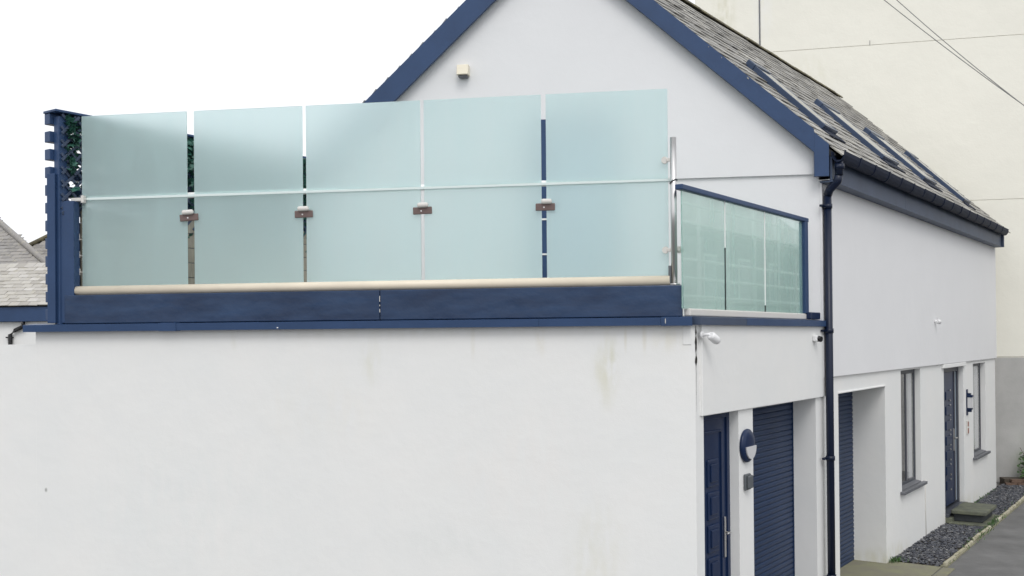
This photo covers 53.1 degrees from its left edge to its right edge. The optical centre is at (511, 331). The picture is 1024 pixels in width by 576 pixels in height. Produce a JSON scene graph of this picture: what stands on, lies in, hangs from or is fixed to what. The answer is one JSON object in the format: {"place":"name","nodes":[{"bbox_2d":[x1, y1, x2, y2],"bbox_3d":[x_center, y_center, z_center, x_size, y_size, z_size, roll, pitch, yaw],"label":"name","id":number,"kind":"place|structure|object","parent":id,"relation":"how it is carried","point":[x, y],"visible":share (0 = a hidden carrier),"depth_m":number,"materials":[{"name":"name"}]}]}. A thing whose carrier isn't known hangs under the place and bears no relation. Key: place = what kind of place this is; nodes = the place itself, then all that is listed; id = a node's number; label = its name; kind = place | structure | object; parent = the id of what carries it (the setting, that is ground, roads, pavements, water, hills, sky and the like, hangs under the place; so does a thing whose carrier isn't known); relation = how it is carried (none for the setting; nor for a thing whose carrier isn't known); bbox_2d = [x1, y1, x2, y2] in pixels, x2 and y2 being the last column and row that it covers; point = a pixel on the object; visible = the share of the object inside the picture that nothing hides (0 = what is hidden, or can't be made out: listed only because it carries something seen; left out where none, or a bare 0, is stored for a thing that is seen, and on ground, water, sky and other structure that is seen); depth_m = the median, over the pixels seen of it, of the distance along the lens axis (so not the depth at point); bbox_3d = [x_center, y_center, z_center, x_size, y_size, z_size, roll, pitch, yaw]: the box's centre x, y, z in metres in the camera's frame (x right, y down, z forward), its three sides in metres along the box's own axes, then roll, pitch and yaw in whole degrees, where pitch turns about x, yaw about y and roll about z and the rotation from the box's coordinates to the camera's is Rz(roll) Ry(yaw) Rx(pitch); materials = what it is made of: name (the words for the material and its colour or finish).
{"place":"outdoors","nodes":[
{"label":"outdoors","id":0,"kind":"place"},
{"bbox_2d":[0,0,694,242],"label":"sky","id":1,"kind":"structure","parent":0,"point":[88,57],"materials":[{"name":"white"}]},
{"bbox_2d":[695,0,1023,482],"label":"cream building","id":2,"kind":"structure","parent":0,"point":[945,114],"depth_m":20.95,"materials":[{"name":"beige paint"}]},
{"bbox_2d":[884,0,1023,105],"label":"overhead cable","id":3,"kind":"object","parent":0,"point":[954,54],"visible":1,"depth_m":18.14,"materials":[{"name":"grey plastic"}]},
{"bbox_2d":[897,0,1019,101],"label":"overhead cable","id":4,"kind":"object","parent":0,"point":[954,49],"visible":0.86,"depth_m":18.52,"materials":[{"name":"grey plastic"}]},
{"bbox_2d":[932,482,1023,575],"bbox_3d":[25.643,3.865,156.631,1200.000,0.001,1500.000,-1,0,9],"label":"ground","id":5,"kind":"structure","parent":0,"point":[998,550],"depth_m":13.98,"materials":[{"name":"concrete"}]},
{"bbox_2d":[0,344,36,575],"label":"boundary wall","id":6,"kind":"structure","parent":5,"relation":"on","point":[18,509],"depth_m":9.60,"materials":[{"name":"white paint"}]},
{"bbox_2d":[0,217,44,263],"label":"neighbour house","id":7,"kind":"structure","parent":5,"relation":"on","point":[15,247],"depth_m":28.69,"materials":[{"name":"grey stone"}]},
{"bbox_2d":[0,263,54,344],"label":"neighbour house","id":8,"kind":"structure","parent":5,"relation":"on","point":[23,288],"depth_m":22.92,"materials":[{"name":"grey paint"}]},
{"bbox_2d":[6,321,24,344],"bbox_3d":[-11.041,1.487,22.789,0.503,3.428,0.110,-1,0,16],"label":"neighbour downpipe","id":9,"kind":"object","parent":8,"relation":"attached to","point":[9,337],"visible":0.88,"depth_m":22.78,"materials":[{"name":"black plastic"}]},
{"bbox_2d":[29,234,81,255],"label":"neighbour house","id":10,"kind":"structure","parent":5,"relation":"on","point":[38,244],"depth_m":31.32,"materials":[{"name":"grey stone"}]},
{"bbox_2d":[23,285,826,575],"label":"garage block","id":11,"kind":"structure","parent":5,"relation":"on","point":[568,431],"depth_m":9.10,"materials":[{"name":"white paint"}]},
{"bbox_2d":[43,109,306,323],"bbox_3d":[-3.324,-1.057,10.830,0.280,1.995,3.300,-1,0,35],"label":"slatted fence","id":12,"kind":"object","parent":11,"relation":"on","point":[63,257],"visible":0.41,"depth_m":9.52,"materials":[{"name":"blue paint"}]},
{"bbox_2d":[63,114,306,251],"bbox_3d":[-3.255,-1.044,10.796,0.307,1.996,3.140,-1,0,35],"label":"ivy","id":13,"kind":"object","parent":12,"relation":"attached to","point":[72,129],"visible":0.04,"depth_m":9.67,"materials":[{"name":"green plant"}]},
{"bbox_2d":[71,89,680,294],"bbox_3d":[-1.338,-1.202,9.143,5.638,1.684,0.176,-1,0,9],"label":"glass screen","id":14,"kind":"object","parent":11,"relation":"on","point":[484,205],"visible":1,"depth_m":9.13,"materials":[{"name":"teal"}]},
{"bbox_2d":[700,331,720,343],"bbox_3d":[1.671,0.055,8.626,0.188,0.114,0.100,0,0,-15],"label":"security camera","id":15,"kind":"object","parent":11,"relation":"attached to","point":[713,337],"visible":1,"depth_m":8.61,"materials":[{"name":"white plastic"}]},
{"bbox_2d":[704,417,730,575],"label":"door","id":16,"kind":"structure","parent":11,"relation":"in","point":[714,429],"depth_m":9.12,"materials":[{"name":"blue metal"}]},
{"bbox_2d":[675,184,819,319],"bbox_3d":[2.369,-0.677,9.884,0.120,1.094,3.380,-1,0,35],"label":"side glass screen","id":17,"kind":"object","parent":11,"relation":"on","point":[739,255],"visible":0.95,"depth_m":9.58,"materials":[{"name":"teal"}]},
{"bbox_2d":[739,429,756,461],"bbox_3d":[2.186,1.058,9.468,0.056,0.312,0.312,-1,0,35],"label":"wall light","id":18,"kind":"object","parent":11,"relation":"attached to","point":[747,447],"visible":1,"depth_m":9.41,"materials":[{"name":"blue metal"}]},
{"bbox_2d":[744,473,752,490],"bbox_3d":[2.189,1.393,9.466,0.055,0.150,0.130,-1,0,35],"label":"key box","id":19,"kind":"object","parent":11,"relation":"attached to","point":[748,481],"visible":1,"depth_m":9.42,"materials":[{"name":"grey plastic"}]},
{"bbox_2d":[753,402,794,575],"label":"garage door","id":20,"kind":"structure","parent":11,"relation":"in","point":[773,460],"depth_m":10.80,"materials":[{"name":"blue metal"}]},
{"bbox_2d":[813,335,822,341],"bbox_3d":[3.285,0.080,10.995,0.087,0.073,0.110,-1,0,35],"label":"security camera","id":21,"kind":"object","parent":11,"relation":"attached to","point":[817,338],"visible":1,"depth_m":10.97,"materials":[{"name":"white plastic"}]},
{"bbox_2d":[362,0,1009,575],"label":"house","id":22,"kind":"structure","parent":5,"relation":"on","point":[916,242],"depth_m":12.48,"materials":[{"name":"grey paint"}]},
{"bbox_2d":[456,64,469,78],"bbox_3d":[-0.566,-3.010,11.857,0.135,0.143,0.122,-1,0,9],"label":"extractor vent","id":23,"kind":"object","parent":22,"relation":"attached to","point":[463,71],"visible":1,"depth_m":11.81,"materials":[{"name":"beige plastic"}]},
{"bbox_2d":[541,119,546,277],"bbox_3d":[0.702,-1.259,11.682,0.930,2.340,0.058,-1,0,9],"label":"terrace door","id":24,"kind":"structure","parent":22,"relation":"in","point":[543,122],"depth_m":11.72,"materials":[{"name":"blue paint"}]},
{"bbox_2d":[819,160,844,575],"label":"drainpipe","id":25,"kind":"object","parent":22,"relation":"attached to","point":[828,330],"visible":1,"depth_m":11.22,"materials":[{"name":"blue"}]},
{"bbox_2d":[838,392,853,567],"bbox_3d":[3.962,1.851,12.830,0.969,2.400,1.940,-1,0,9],"label":"garage door","id":26,"kind":"structure","parent":22,"relation":"in","point":[845,419],"depth_m":13.38,"materials":[{"name":"blue metal"}]},
{"bbox_2d":[900,369,927,494],"bbox_3d":[5.633,1.392,14.538,0.200,1.692,1.295,-1,0,35],"label":"window","id":27,"kind":"structure","parent":22,"relation":"in","point":[910,483],"depth_m":14.69,"materials":[{"name":"grey glass"}]},
{"bbox_2d":[925,479,926,534],"bbox_3d":[6.119,2.608,15.142,0.012,0.840,0.030,-1,0,35],"label":"wall cable","id":28,"kind":"object","parent":22,"relation":"attached to","point":[925,506],"depth_m":15.13,"materials":[{"name":"white"}]},
{"bbox_2d":[944,371,957,506],"bbox_3d":[7.137,1.768,16.767,0.122,2.186,1.066,-1,0,35],"label":"door","id":29,"kind":"structure","parent":22,"relation":"in","point":[949,438],"depth_m":16.89,"materials":[{"name":"blue wood"}]},
{"bbox_2d":[966,420,968,434],"bbox_3d":[7.868,1.660,17.672,0.021,0.240,0.130,-1,0,35],"label":"house plaque","id":30,"kind":"object","parent":22,"relation":"attached to","point":[967,422],"visible":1,"depth_m":17.63,"materials":[{"name":"white"}]},
{"bbox_2d":[966,389,973,414],"bbox_3d":[7.886,1.225,17.635,0.105,0.450,0.120,-1,0,35],"label":"wall lantern","id":31,"kind":"object","parent":22,"relation":"attached to","point":[969,402],"depth_m":17.61,"materials":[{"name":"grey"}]},
{"bbox_2d":[973,363,990,459],"bbox_3d":[8.461,1.426,18.622,0.210,1.692,1.337,-1,0,35],"label":"window","id":32,"kind":"structure","parent":22,"relation":"in","point":[978,452],"depth_m":18.85,"materials":[{"name":"grey glass"}]},
{"bbox_2d":[840,560,954,575],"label":"concrete apron","id":33,"kind":"object","parent":5,"relation":"on","point":[859,568],"visible":0.89,"depth_m":13.02,"materials":[{"name":"beige concrete"}]},
{"bbox_2d":[894,484,1023,566],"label":"gravel","id":34,"kind":"structure","parent":5,"relation":"on","point":[1002,502],"depth_m":15.04,"materials":[{"name":"grey gravel"}]},
{"bbox_2d":[889,488,1023,562],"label":"weeds","id":35,"kind":"object","parent":34,"relation":"on","point":[898,559],"visible":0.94,"depth_m":15.48,"materials":[{"name":"green plant"}]},
{"bbox_2d":[945,502,998,527],"bbox_3d":[7.542,2.938,16.619,0.700,0.215,1.530,-1,0,35],"label":"doorstep","id":36,"kind":"object","parent":34,"relation":"on","point":[973,514],"visible":0.98,"depth_m":16.20,"materials":[{"name":"concrete"}]},
{"bbox_2d":[1000,477,1023,484],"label":"planter","id":37,"kind":"object","parent":34,"relation":"on","point":[1012,480],"visible":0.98,"depth_m":20.20,"materials":[{"name":"brown brick"}]},
{"bbox_2d":[1017,448,1023,477],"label":"shrub","id":38,"kind":"object","parent":37,"relation":"on","point":[1022,463],"visible":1,"depth_m":20.30,"materials":[{"name":"green plant"}]},
{"bbox_2d":[940,496,1023,567],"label":"kerb edging","id":39,"kind":"object","parent":5,"relation":"on","point":[950,560],"visible":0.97,"depth_m":14.84,"materials":[{"name":"concrete"}]}
]}

